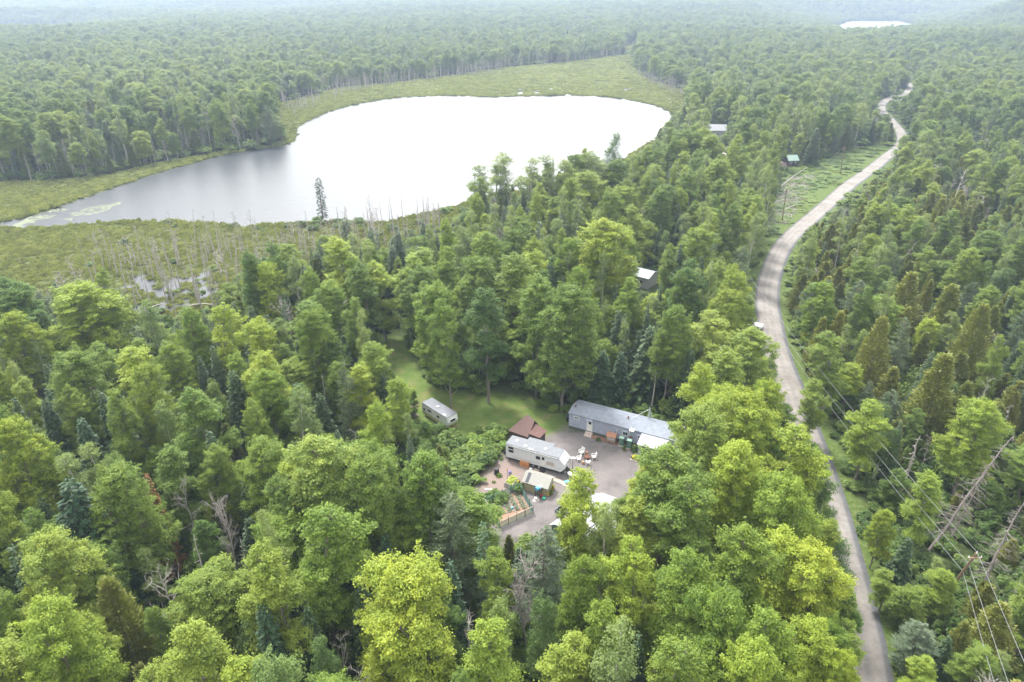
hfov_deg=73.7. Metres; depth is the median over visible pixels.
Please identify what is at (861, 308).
maple tree
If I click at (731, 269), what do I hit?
maple tree
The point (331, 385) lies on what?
maple tree
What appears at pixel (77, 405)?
maple tree
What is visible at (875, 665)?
gravel road
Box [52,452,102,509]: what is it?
aspen tree
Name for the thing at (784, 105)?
aspen tree
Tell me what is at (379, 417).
maple tree
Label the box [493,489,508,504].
shrub
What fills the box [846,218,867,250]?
cedar tree
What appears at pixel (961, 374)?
cedar tree
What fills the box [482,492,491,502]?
shrub
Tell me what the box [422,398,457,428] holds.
camper trailer
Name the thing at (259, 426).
maple tree
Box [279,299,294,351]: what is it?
spruce tree
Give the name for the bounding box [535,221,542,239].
spruce tree
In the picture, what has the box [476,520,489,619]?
spruce tree
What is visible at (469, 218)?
aspen tree
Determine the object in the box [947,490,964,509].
cedar tree
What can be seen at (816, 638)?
maple tree
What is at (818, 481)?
maple tree
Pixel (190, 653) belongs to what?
maple tree
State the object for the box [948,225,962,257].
aspen tree
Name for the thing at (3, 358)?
aspen tree
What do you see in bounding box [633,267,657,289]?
white cottage
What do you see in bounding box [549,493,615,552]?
garage building
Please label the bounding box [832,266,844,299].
cedar tree
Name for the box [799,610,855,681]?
maple tree
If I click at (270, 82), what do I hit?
birch tree
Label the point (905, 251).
cedar tree
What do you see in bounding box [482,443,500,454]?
shrub
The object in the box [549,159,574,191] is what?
aspen tree
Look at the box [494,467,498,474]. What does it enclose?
compost bin
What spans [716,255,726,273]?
aspen tree
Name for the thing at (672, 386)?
maple tree
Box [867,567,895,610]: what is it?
maple tree
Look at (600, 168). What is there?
aspen tree
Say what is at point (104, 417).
spruce tree
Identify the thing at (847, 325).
aspen tree
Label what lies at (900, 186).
pine tree
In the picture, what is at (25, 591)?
maple tree
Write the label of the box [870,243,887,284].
aspen tree
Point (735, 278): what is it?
maple tree
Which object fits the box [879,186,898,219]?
pine tree
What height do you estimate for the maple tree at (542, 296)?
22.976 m
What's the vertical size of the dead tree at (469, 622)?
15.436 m
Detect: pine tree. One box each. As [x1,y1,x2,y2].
[33,291,53,318]
[40,295,55,329]
[82,109,102,142]
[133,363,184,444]
[141,75,147,83]
[173,320,192,357]
[206,292,239,348]
[241,358,252,397]
[259,105,279,144]
[281,81,289,96]
[283,72,292,88]
[294,78,307,93]
[324,391,346,435]
[335,360,362,442]
[387,236,400,257]
[402,230,418,254]
[426,490,481,605]
[457,57,464,70]
[460,227,470,271]
[512,525,570,633]
[553,208,568,245]
[622,287,635,339]
[640,60,647,71]
[661,127,671,141]
[664,163,682,190]
[667,203,683,243]
[733,246,751,298]
[792,282,816,325]
[824,92,838,114]
[828,206,843,234]
[837,279,866,330]
[839,117,854,140]
[842,128,857,145]
[842,215,856,230]
[856,381,874,414]
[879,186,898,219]
[879,388,901,430]
[880,79,887,94]
[884,618,938,672]
[885,254,900,290]
[886,317,913,381]
[892,180,910,202]
[901,102,915,124]
[937,180,951,209]
[949,167,964,189]
[957,281,978,322]
[968,131,982,148]
[997,151,1005,161]
[1002,309,1023,363]
[1014,382,1023,426]
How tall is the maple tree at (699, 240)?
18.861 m
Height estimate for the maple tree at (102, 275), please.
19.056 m
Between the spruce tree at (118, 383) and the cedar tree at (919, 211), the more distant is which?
the cedar tree at (919, 211)
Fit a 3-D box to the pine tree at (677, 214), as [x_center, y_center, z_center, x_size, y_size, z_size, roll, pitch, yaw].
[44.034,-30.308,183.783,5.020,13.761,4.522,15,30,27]
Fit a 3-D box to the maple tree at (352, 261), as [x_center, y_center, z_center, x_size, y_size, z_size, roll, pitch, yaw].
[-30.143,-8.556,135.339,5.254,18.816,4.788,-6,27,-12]
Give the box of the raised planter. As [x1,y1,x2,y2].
[504,475,518,487]
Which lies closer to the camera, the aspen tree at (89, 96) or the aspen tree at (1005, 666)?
the aspen tree at (1005, 666)
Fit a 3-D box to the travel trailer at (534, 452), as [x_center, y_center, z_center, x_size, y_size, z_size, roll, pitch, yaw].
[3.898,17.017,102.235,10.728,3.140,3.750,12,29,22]
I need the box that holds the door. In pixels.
[586,421,592,431]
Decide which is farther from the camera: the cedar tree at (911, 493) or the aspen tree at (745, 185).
the aspen tree at (745, 185)
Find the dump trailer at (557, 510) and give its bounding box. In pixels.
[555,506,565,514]
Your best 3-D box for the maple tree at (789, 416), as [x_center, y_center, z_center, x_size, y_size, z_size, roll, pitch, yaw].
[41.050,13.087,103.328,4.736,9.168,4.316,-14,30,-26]
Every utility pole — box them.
[782,189,788,219]
[948,551,981,592]
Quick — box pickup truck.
[750,320,763,329]
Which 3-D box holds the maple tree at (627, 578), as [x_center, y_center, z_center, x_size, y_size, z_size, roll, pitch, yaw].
[11.156,26.743,64.002,5.973,20.408,6.554,-5,27,-10]
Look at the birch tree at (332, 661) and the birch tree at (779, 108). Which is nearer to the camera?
the birch tree at (332, 661)
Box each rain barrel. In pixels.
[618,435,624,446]
[626,438,632,449]
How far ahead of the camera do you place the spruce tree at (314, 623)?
62.94 m
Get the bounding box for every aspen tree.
[0,346,15,395]
[0,446,22,524]
[7,359,37,416]
[27,338,54,390]
[35,89,44,108]
[35,97,48,120]
[50,368,79,437]
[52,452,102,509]
[60,113,77,160]
[76,441,110,512]
[79,111,90,146]
[84,89,94,104]
[94,90,104,111]
[100,99,110,114]
[100,137,107,152]
[101,90,110,106]
[111,103,127,158]
[112,109,127,159]
[114,283,129,305]
[134,309,152,353]
[134,545,172,621]
[175,94,188,125]
[177,78,192,97]
[178,304,192,337]
[185,92,195,111]
[195,85,211,105]
[198,101,212,143]
[199,119,208,141]
[221,93,236,142]
[227,91,239,133]
[232,95,243,115]
[250,508,292,594]
[279,325,292,356]
[285,252,306,309]
[286,389,322,459]
[346,232,361,260]
[355,309,371,362]
[360,237,383,329]
[380,404,395,445]
[401,412,419,453]
[425,223,438,268]
[452,217,461,240]
[452,226,469,281]
[464,209,479,247]
[466,165,495,200]
[483,202,503,240]
[484,257,496,291]
[486,154,513,206]
[489,151,522,212]
[493,158,510,200]
[513,157,544,210]
[534,153,557,195]
[540,227,552,273]
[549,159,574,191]
[551,186,571,228]
[557,250,573,281]
[571,200,584,250]
[575,150,598,186]
[578,199,587,216]
[579,500,623,599]
[584,614,641,681]
[589,158,609,189]
[593,208,603,235]
[593,251,612,323]
[598,299,609,339]
[616,319,630,363]
[628,155,637,182]
[629,153,640,188]
[646,166,657,195]
[646,296,660,329]
[647,326,666,410]
[670,213,692,243]
[673,109,682,129]
[680,104,698,127]
[687,115,696,129]
[690,165,703,210]
[690,268,702,318]
[694,325,707,362]
[695,201,707,228]
[697,108,709,128]
[699,259,718,309]
[701,206,715,268]
[703,154,710,174]
[704,194,712,207]
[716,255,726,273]
[724,81,730,97]
[728,125,737,142]
[732,96,748,121]
[735,211,767,267]
[736,97,746,113]
[741,165,752,189]
[743,218,754,262]
[746,170,754,194]
[751,82,759,102]
[751,157,761,190]
[753,167,767,195]
[757,146,769,169]
[757,161,772,207]
[761,80,769,93]
[761,170,776,240]
[767,203,777,228]
[773,113,782,141]
[778,171,783,183]
[780,98,791,123]
[781,99,788,116]
[786,118,793,149]
[789,108,797,128]
[794,92,801,106]
[794,230,819,278]
[795,101,802,127]
[796,98,803,122]
[797,104,808,144]
[800,106,811,144]
[806,105,817,138]
[818,90,825,100]
[825,84,838,102]
[829,84,844,105]
[829,214,847,271]
[838,113,846,140]
[839,323,851,355]
[845,209,855,238]
[850,225,868,280]
[853,103,869,146]
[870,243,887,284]
[871,276,897,364]
[872,223,898,294]
[877,194,893,235]
[894,187,905,204]
[908,143,926,164]
[914,131,924,145]
[916,94,931,120]
[920,213,933,242]
[922,145,933,172]
[923,555,944,587]
[935,310,961,352]
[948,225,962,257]
[960,122,967,135]
[970,182,987,203]
[978,121,987,141]
[984,100,999,136]
[987,649,1012,681]
[991,250,1014,288]
[996,164,1019,206]
[996,219,1008,253]
[1002,213,1019,252]
[1008,219,1023,250]
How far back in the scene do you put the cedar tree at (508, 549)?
79.39 m
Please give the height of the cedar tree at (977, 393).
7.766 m
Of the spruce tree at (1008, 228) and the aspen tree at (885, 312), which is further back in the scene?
the spruce tree at (1008, 228)
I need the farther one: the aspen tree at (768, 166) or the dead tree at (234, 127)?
the dead tree at (234, 127)
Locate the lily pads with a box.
[0,202,121,227]
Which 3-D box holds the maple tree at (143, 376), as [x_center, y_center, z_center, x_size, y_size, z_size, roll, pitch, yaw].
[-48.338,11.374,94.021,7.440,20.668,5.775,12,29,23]
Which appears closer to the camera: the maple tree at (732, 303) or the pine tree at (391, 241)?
the maple tree at (732, 303)
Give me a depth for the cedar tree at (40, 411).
108.80 m
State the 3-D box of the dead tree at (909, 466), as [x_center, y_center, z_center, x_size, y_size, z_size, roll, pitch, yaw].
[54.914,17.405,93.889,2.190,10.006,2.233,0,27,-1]
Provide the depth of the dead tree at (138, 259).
164.21 m
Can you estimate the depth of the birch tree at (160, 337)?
114.92 m
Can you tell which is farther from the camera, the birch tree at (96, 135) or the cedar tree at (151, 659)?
the birch tree at (96, 135)
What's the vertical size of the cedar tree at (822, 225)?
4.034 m
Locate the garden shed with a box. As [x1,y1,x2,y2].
[508,415,546,440]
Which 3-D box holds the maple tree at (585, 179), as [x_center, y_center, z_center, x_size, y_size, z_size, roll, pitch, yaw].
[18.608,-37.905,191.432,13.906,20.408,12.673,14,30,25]
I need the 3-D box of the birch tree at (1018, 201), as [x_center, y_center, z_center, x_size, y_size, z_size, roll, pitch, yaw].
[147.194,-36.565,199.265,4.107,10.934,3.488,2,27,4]
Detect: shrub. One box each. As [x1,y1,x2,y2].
[420,369,436,378]
[437,427,461,439]
[442,377,459,388]
[444,457,468,475]
[454,444,475,458]
[454,473,473,486]
[462,440,485,459]
[463,380,478,390]
[465,462,484,473]
[467,432,486,443]
[471,473,486,483]
[472,372,484,381]
[473,425,482,433]
[476,450,497,465]
[479,439,494,447]
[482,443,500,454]
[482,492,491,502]
[483,425,493,432]
[485,429,505,440]
[489,422,508,435]
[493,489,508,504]
[495,440,506,449]
[509,482,523,491]
[534,395,553,406]
[548,404,558,411]
[559,404,571,411]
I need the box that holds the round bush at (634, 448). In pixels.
[630,442,637,452]
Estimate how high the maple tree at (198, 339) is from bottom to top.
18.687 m
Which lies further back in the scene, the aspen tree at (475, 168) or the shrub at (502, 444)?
the aspen tree at (475, 168)
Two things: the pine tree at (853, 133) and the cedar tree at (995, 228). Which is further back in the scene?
the pine tree at (853, 133)
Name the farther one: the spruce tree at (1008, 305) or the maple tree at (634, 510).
the spruce tree at (1008, 305)
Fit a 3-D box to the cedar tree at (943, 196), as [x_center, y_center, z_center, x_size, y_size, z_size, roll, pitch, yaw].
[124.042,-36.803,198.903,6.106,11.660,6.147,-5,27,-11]
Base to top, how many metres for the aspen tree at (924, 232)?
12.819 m
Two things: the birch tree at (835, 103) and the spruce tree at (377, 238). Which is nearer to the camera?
the spruce tree at (377, 238)
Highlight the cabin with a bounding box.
[782,155,799,165]
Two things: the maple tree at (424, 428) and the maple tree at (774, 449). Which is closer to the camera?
the maple tree at (774, 449)
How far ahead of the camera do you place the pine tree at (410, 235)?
167.44 m
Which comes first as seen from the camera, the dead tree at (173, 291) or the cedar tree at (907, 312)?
the cedar tree at (907, 312)
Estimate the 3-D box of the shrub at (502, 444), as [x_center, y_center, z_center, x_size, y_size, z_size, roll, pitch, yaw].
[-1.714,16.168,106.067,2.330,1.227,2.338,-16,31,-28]
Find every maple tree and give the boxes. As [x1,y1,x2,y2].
[0,275,51,356]
[0,281,61,353]
[0,309,54,399]
[0,365,26,419]
[0,401,42,493]
[0,412,69,525]
[0,489,31,572]
[0,586,29,673]
[0,620,71,681]
[5,398,26,419]
[6,376,46,437]
[11,587,132,681]
[12,523,123,667]
[18,578,64,625]
[19,507,63,582]
[42,279,134,364]
[42,341,126,446]
[45,448,91,501]
[50,513,68,560]
[58,383,107,457]
[65,307,108,351]
[69,538,146,612]
[75,608,131,681]
[79,458,182,592]
[87,341,124,394]
[91,266,128,351]
[104,387,147,489]
[107,451,127,470]
[111,344,179,431]
[121,298,140,337]
[123,337,156,364]
[124,355,186,449]
[133,656,194,681]
[140,606,179,676]
[141,445,166,494]
[149,357,166,389]
[150,443,207,547]
[153,337,202,419]
[153,617,235,681]
[157,560,252,657]
[158,323,169,349]
[164,334,194,372]
[171,386,247,479]
[175,307,212,375]
[178,451,217,514]
[190,519,230,568]
[195,441,243,528]
[201,551,252,638]
[207,302,248,383]
[214,282,247,323]
[219,293,240,333]
[220,651,266,681]
[225,352,252,424]
[232,434,297,522]
[234,315,281,391]
[234,332,251,367]
[234,537,322,681]
[238,250,271,322]
[238,350,292,426]
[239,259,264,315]
[240,397,275,477]
[245,368,300,451]
[246,354,286,396]
[249,508,319,601]
[251,260,291,318]
[251,261,281,325]
[253,381,294,433]
[255,472,309,568]
[264,241,294,309]
[264,317,293,353]
[264,460,313,511]
[272,356,316,409]
[273,343,297,370]
[275,243,307,300]
[278,429,370,577]
[280,382,323,452]
[285,298,339,366]
[291,501,378,646]
[293,308,340,400]
[296,266,322,317]
[305,304,333,369]
[305,666,360,681]
[308,278,349,350]
[318,334,351,395]
[320,235,358,307]
[320,436,355,495]
[321,248,338,279]
[321,276,352,322]
[322,433,350,444]
[323,360,358,431]
[330,445,416,563]
[336,437,400,549]
[341,296,372,359]
[343,253,365,322]
[343,261,385,340]
[343,361,382,437]
[349,549,385,605]
[352,538,457,681]
[354,341,393,410]
[355,400,401,486]
[356,260,403,340]
[358,341,393,413]
[360,238,386,288]
[384,376,415,449]
[385,370,398,403]
[388,448,460,566]
[390,256,402,294]
[391,246,437,318]
[396,264,436,338]
[397,398,412,442]
[398,249,415,313]
[408,390,418,418]
[409,266,444,297]
[409,279,458,387]
[409,280,439,364]
[412,419,435,446]
[423,297,467,408]
[423,584,468,681]
[433,246,461,295]
[434,484,508,589]
[435,217,456,277]
[449,240,466,296]
[449,285,465,324]
[452,319,470,381]
[454,253,499,338]
[456,614,529,681]
[461,287,512,403]
[462,254,480,316]
[464,231,503,285]
[466,308,494,378]
[467,301,501,358]
[471,545,522,638]
[472,231,505,296]
[489,319,516,369]
[491,251,537,340]
[496,268,518,302]
[501,227,528,260]
[507,273,562,395]
[509,315,526,370]
[516,248,549,324]
[516,290,542,371]
[519,250,541,285]
[521,235,544,273]
[527,241,553,283]
[527,268,555,344]
[532,281,607,411]
[532,628,597,681]
[547,245,565,306]
[548,502,582,582]
[553,551,612,646]
[554,238,583,291]
[556,466,612,579]
[566,170,608,220]
[566,265,595,314]
[569,306,596,390]
[574,217,641,320]
[579,596,633,673]
[582,298,607,373]
[588,337,619,377]
[590,614,622,645]
[591,244,619,291]
[595,491,633,595]
[596,534,658,678]
[600,305,617,341]
[604,494,662,597]
[612,292,631,337]
[614,277,640,328]
[616,436,720,574]
[620,236,642,285]
[626,454,659,496]
[630,306,659,345]
[636,564,695,642]
[638,290,668,324]
[641,546,720,681]
[642,512,668,570]
[643,472,720,622]
[644,631,724,681]
[645,304,692,414]
[657,288,671,327]
[657,342,689,394]
[658,248,678,294]
[663,573,748,681]
[667,266,710,355]
[667,398,731,506]
[668,269,690,335]
[670,361,715,441]
[672,223,719,285]
[677,257,699,300]
[685,381,741,460]
[688,309,730,384]
[692,438,764,556]
[700,283,744,354]
[700,286,721,315]
[700,516,789,638]
[702,260,726,300]
[702,345,748,406]
[704,369,723,386]
[706,383,783,529]
[712,263,746,344]
[714,631,786,681]
[717,270,751,349]
[721,467,828,583]
[728,324,782,391]
[737,271,751,306]
[739,303,758,330]
[739,602,801,681]
[748,420,832,530]
[750,534,858,671]
[751,354,775,391]
[752,377,787,457]
[753,522,803,621]
[757,415,786,469]
[772,612,838,681]
[778,446,810,475]
[779,402,799,451]
[788,465,832,516]
[789,510,823,545]
[790,445,831,515]
[794,279,839,353]
[796,377,831,434]
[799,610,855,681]
[800,330,853,410]
[806,440,820,449]
[812,567,860,639]
[815,518,844,569]
[820,642,862,681]
[821,616,866,681]
[824,590,865,672]
[837,362,865,407]
[841,398,894,480]
[847,285,874,351]
[854,293,903,349]
[861,506,896,568]
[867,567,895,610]
[868,201,905,246]
[877,467,914,513]
[884,583,926,626]
[898,469,944,546]
[898,654,938,681]
[901,407,927,451]
[910,316,942,358]
[916,566,960,617]
[931,395,1015,494]
[941,638,1000,681]
[973,334,1009,398]
[977,484,1006,515]
[986,482,1011,503]
[998,442,1023,503]
[1000,583,1023,658]
[1001,341,1023,386]
[1007,573,1023,614]
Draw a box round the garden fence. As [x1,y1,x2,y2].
[484,481,532,527]
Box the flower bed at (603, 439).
[591,435,618,444]
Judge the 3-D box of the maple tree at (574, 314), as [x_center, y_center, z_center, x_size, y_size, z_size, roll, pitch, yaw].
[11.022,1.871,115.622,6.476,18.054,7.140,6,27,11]
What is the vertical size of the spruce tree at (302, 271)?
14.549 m
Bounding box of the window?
[622,429,628,436]
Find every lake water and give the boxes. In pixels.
[0,86,671,312]
[839,21,910,29]
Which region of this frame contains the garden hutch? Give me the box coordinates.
[606,431,616,443]
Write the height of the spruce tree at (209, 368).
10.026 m
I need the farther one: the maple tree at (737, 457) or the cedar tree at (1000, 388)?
the cedar tree at (1000, 388)
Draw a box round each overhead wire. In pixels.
[745,159,1007,680]
[746,174,1023,660]
[750,171,993,680]
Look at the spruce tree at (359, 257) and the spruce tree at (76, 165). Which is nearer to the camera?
the spruce tree at (359, 257)
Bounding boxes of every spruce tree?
[0,158,4,172]
[0,514,21,578]
[6,543,51,653]
[10,151,26,179]
[12,397,38,440]
[19,519,46,579]
[37,496,58,546]
[40,397,81,475]
[43,364,59,414]
[44,388,61,431]
[50,283,62,328]
[54,474,166,630]
[70,134,87,171]
[74,129,91,164]
[74,376,107,450]
[76,416,107,509]
[97,391,113,454]
[101,120,121,160]
[102,341,123,397]
[106,396,152,482]
[112,134,126,168]
[130,325,143,342]
[140,325,152,348]
[143,473,186,582]
[150,133,158,152]
[170,401,189,451]
[197,353,223,434]
[199,321,211,363]
[201,312,216,360]
[204,362,223,393]
[205,429,241,528]
[210,345,231,409]
[226,368,255,457]
[231,300,248,353]
[238,516,256,572]
[239,466,265,534]
[244,339,251,357]
[248,305,257,334]
[255,601,303,681]
[263,313,274,350]
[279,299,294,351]
[284,290,295,342]
[286,288,298,316]
[286,579,305,655]
[295,337,312,383]
[299,264,307,299]
[300,607,338,681]
[310,249,312,271]
[312,393,340,436]
[313,177,328,219]
[314,249,326,279]
[334,429,342,439]
[339,217,353,253]
[340,334,353,380]
[351,313,368,364]
[351,570,383,674]
[358,247,363,263]
[365,227,376,254]
[374,227,383,271]
[376,425,399,486]
[377,533,397,589]
[378,373,400,441]
[383,244,397,301]
[393,229,406,268]
[404,435,414,492]
[419,222,427,239]
[428,652,441,674]
[431,233,439,270]
[444,558,475,667]
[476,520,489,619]
[478,190,488,230]
[495,184,507,221]
[495,302,507,371]
[501,206,504,240]
[503,206,507,238]
[504,194,509,211]
[507,546,532,600]
[520,192,526,213]
[525,207,529,233]
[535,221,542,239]
[547,261,557,305]
[582,350,614,406]
[606,351,632,410]
[608,309,628,369]
[610,284,621,304]
[619,314,631,367]
[620,324,668,410]
[626,631,645,681]
[627,330,640,380]
[639,303,649,350]
[650,230,660,265]
[651,284,662,328]
[665,162,671,182]
[667,348,695,426]
[670,244,682,288]
[672,214,681,255]
[672,340,689,395]
[696,256,703,307]
[711,232,718,263]
[733,230,748,267]
[736,175,741,196]
[791,247,805,276]
[800,127,820,166]
[819,241,826,264]
[842,208,848,229]
[877,422,902,479]
[883,536,913,590]
[902,351,934,401]
[931,635,953,681]
[965,177,976,199]
[993,337,1023,391]
[996,195,1005,213]
[1001,287,1015,339]
[1001,362,1023,401]
[1003,215,1016,236]
[1006,308,1017,341]
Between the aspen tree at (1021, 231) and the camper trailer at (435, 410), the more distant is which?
the aspen tree at (1021, 231)
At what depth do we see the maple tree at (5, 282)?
121.28 m
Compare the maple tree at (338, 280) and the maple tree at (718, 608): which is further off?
the maple tree at (338, 280)
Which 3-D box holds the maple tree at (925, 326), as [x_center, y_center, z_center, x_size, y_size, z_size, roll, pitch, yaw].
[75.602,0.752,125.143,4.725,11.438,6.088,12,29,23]
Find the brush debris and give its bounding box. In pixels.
[773,171,814,223]
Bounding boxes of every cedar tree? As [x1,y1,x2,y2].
[0,594,45,653]
[29,393,46,420]
[94,574,165,681]
[132,661,155,681]
[148,656,172,681]
[149,318,161,356]
[204,378,230,442]
[209,498,241,558]
[217,422,246,465]
[236,296,245,322]
[290,306,298,349]
[312,258,324,302]
[394,263,405,312]
[437,445,449,479]
[496,196,505,232]
[500,534,515,579]
[555,577,589,644]
[605,587,622,635]
[644,230,652,260]
[700,189,705,204]
[761,376,775,409]
[794,274,818,319]
[800,306,819,341]
[801,316,827,372]
[806,288,835,323]
[807,341,843,385]
[814,260,831,280]
[815,224,838,262]
[815,258,819,269]
[817,226,821,245]
[817,250,829,270]
[819,222,825,230]
[823,275,833,299]
[828,310,845,346]
[829,260,834,277]
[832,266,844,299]
[834,239,843,260]
[835,222,844,244]
[835,270,845,296]
[838,223,857,261]
[840,342,849,362]
[842,248,857,283]
[843,314,850,341]
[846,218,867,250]
[846,315,892,398]
[852,204,864,223]
[855,211,865,228]
[862,290,884,336]
[868,178,877,186]
[869,365,903,409]
[873,183,886,201]
[874,418,903,469]
[884,351,899,380]
[887,270,923,347]
[888,305,912,353]
[892,184,899,197]
[893,260,914,289]
[895,351,958,445]
[897,253,911,276]
[897,339,910,378]
[901,239,920,263]
[901,477,942,515]
[903,331,931,375]
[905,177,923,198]
[909,198,917,215]
[911,282,961,357]
[913,253,928,293]
[915,273,932,304]
[916,209,922,215]
[916,279,934,320]
[920,191,936,218]
[920,225,936,245]
[926,152,935,184]
[928,198,947,225]
[929,221,939,233]
[930,195,946,218]
[932,276,940,302]
[933,175,941,185]
[933,206,943,230]
[936,351,972,400]
[936,619,971,660]
[937,181,952,207]
[937,245,954,262]
[937,380,974,443]
[945,302,994,385]
[946,202,962,219]
[947,241,970,257]
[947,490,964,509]
[948,189,958,202]
[948,190,966,206]
[950,599,1022,677]
[952,156,963,189]
[955,194,965,211]
[955,231,963,246]
[955,582,995,629]
[956,309,974,348]
[958,205,972,239]
[958,215,969,231]
[959,221,969,241]
[962,579,988,618]
[966,193,979,207]
[967,230,975,241]
[968,178,986,202]
[969,203,984,231]
[971,305,1000,358]
[973,371,990,399]
[975,218,987,236]
[984,196,989,216]
[989,373,1010,400]
[990,404,1006,456]
[993,225,1002,253]
[993,538,1018,567]
[994,301,1006,337]
[995,380,1023,430]
[1000,289,1013,327]
[1001,205,1013,230]
[1001,538,1020,560]
[1003,391,1021,431]
[1008,201,1023,225]
[1013,432,1023,447]
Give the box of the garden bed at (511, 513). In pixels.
[492,491,528,527]
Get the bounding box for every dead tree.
[77,239,93,281]
[85,232,103,266]
[116,246,126,291]
[120,233,140,298]
[132,245,145,280]
[140,262,150,306]
[144,559,178,637]
[160,211,181,262]
[162,246,172,273]
[162,264,170,297]
[166,272,182,314]
[183,240,199,305]
[193,534,202,567]
[194,272,201,308]
[201,216,213,247]
[201,255,216,304]
[201,487,239,570]
[212,250,233,281]
[213,214,220,252]
[228,116,240,149]
[231,210,242,249]
[232,220,236,265]
[246,212,258,253]
[268,295,299,344]
[326,300,348,349]
[330,634,351,675]
[365,195,375,226]
[367,224,386,248]
[457,609,474,662]
[496,224,504,251]
[502,549,548,652]
[894,241,917,268]
[900,437,920,492]
[917,435,933,472]
[925,434,1015,550]
[940,461,994,536]
[955,503,1023,594]
[980,376,996,399]
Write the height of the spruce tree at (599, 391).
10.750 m
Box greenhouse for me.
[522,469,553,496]
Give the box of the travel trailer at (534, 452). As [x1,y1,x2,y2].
[504,435,569,473]
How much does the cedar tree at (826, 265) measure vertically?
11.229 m
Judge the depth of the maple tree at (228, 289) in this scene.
138.96 m
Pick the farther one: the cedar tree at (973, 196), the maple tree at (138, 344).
the cedar tree at (973, 196)
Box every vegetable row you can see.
[503,501,511,512]
[509,494,520,509]
[513,492,526,508]
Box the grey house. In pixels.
[706,124,726,136]
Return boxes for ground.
[0,3,1023,681]
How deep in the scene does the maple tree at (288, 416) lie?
93.77 m
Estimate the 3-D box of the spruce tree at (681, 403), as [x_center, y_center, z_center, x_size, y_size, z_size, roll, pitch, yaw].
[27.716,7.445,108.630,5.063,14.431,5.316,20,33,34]
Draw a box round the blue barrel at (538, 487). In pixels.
[535,485,542,490]
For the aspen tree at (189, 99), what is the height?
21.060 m
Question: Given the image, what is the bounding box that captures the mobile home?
[568,399,684,454]
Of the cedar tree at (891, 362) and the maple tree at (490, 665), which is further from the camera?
the cedar tree at (891, 362)
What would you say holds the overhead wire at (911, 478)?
attached to the utility pole at (973, 557)
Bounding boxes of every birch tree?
[27,424,48,461]
[32,129,57,177]
[60,77,66,83]
[77,107,86,123]
[88,129,106,165]
[98,449,140,524]
[120,91,126,100]
[133,313,142,335]
[134,118,141,139]
[135,298,171,357]
[150,396,185,473]
[151,339,173,366]
[202,117,211,138]
[207,379,234,436]
[232,596,289,659]
[246,644,313,681]
[269,80,279,96]
[309,635,341,676]
[311,70,317,77]
[328,71,335,86]
[417,437,444,532]
[420,235,434,258]
[432,425,439,444]
[456,211,470,235]
[486,593,516,680]
[508,191,519,215]
[522,588,564,681]
[529,188,540,232]
[546,219,563,253]
[566,199,584,237]
[603,133,622,172]
[647,177,659,199]
[648,228,663,251]
[651,137,663,168]
[657,230,669,264]
[675,113,683,130]
[680,71,688,83]
[682,66,692,78]
[690,332,708,362]
[702,148,710,165]
[724,121,734,134]
[743,165,756,187]
[745,159,753,179]
[746,94,753,108]
[751,77,761,88]
[755,117,764,139]
[766,132,774,152]
[767,356,779,379]
[772,100,781,125]
[780,113,791,136]
[812,475,839,527]
[822,101,830,115]
[830,101,837,112]
[831,530,856,587]
[850,328,868,361]
[855,96,862,109]
[861,250,879,285]
[863,118,879,135]
[865,404,891,433]
[865,427,900,478]
[867,91,877,112]
[868,94,875,114]
[880,126,889,146]
[885,242,900,275]
[890,134,908,163]
[913,195,928,212]
[915,127,941,157]
[923,331,941,358]
[936,137,958,167]
[943,117,960,136]
[949,383,959,414]
[952,243,965,262]
[966,141,982,152]
[972,153,988,186]
[977,108,987,125]
[986,267,1015,302]
[987,409,1005,451]
[991,141,1001,161]
[992,146,1010,169]
[1002,118,1011,138]
[1002,122,1010,140]
[1005,217,1023,242]
[1012,196,1021,219]
[1015,149,1023,172]
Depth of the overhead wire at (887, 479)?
83.76 m
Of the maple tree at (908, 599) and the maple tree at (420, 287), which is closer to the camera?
the maple tree at (908, 599)
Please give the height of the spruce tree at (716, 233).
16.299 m
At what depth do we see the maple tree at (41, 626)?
55.38 m
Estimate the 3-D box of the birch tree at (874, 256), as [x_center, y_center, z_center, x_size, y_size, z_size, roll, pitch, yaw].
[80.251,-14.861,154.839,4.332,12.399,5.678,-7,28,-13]
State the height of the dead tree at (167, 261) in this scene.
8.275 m
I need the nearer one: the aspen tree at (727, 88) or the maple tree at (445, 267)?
the maple tree at (445, 267)
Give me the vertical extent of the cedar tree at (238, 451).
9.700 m
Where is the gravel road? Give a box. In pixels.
[755,83,912,681]
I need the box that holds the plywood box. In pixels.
[524,461,529,467]
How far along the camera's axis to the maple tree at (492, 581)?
68.56 m

